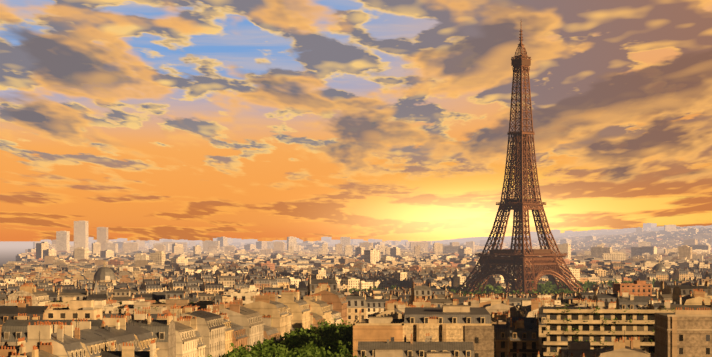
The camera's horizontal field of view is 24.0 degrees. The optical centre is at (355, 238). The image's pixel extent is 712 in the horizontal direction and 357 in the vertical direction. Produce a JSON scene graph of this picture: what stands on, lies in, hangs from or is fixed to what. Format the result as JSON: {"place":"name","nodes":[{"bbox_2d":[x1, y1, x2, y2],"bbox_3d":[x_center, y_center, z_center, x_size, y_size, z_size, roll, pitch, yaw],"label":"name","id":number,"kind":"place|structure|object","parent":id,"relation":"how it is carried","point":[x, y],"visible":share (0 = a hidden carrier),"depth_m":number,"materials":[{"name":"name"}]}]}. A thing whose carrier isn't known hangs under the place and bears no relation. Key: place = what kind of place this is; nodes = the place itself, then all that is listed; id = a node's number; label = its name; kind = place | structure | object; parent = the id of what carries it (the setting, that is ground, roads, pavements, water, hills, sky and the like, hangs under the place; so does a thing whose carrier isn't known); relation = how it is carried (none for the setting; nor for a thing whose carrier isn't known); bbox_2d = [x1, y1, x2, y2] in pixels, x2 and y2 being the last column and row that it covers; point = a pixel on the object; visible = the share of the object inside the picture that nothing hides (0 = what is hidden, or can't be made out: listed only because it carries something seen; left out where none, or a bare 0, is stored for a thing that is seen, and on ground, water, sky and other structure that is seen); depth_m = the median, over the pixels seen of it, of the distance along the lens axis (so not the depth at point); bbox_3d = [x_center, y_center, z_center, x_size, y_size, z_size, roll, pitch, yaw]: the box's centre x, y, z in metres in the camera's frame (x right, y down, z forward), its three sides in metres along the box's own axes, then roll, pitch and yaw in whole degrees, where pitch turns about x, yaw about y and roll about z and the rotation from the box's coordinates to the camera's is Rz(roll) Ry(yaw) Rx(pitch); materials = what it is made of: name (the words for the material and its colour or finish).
{"place":"outdoors","nodes":[
{"label":"outdoors","id":0,"kind":"place"},
{"bbox_2d":[0,235,528,265],"bbox_3d":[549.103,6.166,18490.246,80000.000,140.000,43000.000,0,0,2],"label":"ground","id":1,"kind":"structure","parent":0,"point":[10,250],"depth_m":13883.50,"materials":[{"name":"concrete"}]},
{"bbox_2d":[0,282,711,356],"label":"city","id":2,"kind":"object","parent":1,"relation":"on","point":[34,322],"visible":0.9,"depth_m":481.84,"materials":[{"name":"stone"}]},
{"bbox_2d":[0,259,711,325],"bbox_3d":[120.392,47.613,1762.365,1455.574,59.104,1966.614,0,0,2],"label":"city","id":3,"kind":"object","parent":1,"relation":"on","point":[218,283],"visible":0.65,"depth_m":1843.30,"materials":[{"name":"stone"}]},
{"bbox_2d":[3,221,711,274],"bbox_3d":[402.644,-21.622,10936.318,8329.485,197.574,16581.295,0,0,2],"label":"city","id":4,"kind":"object","parent":1,"relation":"on","point":[690,247],"visible":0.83,"depth_m":4863.49,"materials":[{"name":"concrete"}]},
{"bbox_2d":[456,29,583,293],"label":"eiffel tower","id":5,"kind":"structure","parent":1,"relation":"on","point":[493,260],"depth_m":1916.26,"materials":[{"name":"metal"}]},
{"bbox_2d":[0,0,711,240],"label":"sky","id":6,"kind":"structure","parent":0,"point":[261,120],"materials":[{"name":"orange"}]},
{"bbox_2d":[48,244,688,356],"bbox_3d":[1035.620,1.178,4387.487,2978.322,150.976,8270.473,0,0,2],"label":"tree","id":7,"kind":"object","parent":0,"point":[331,340],"depth_m":525.32,"materials":[{"name":"green plant"}]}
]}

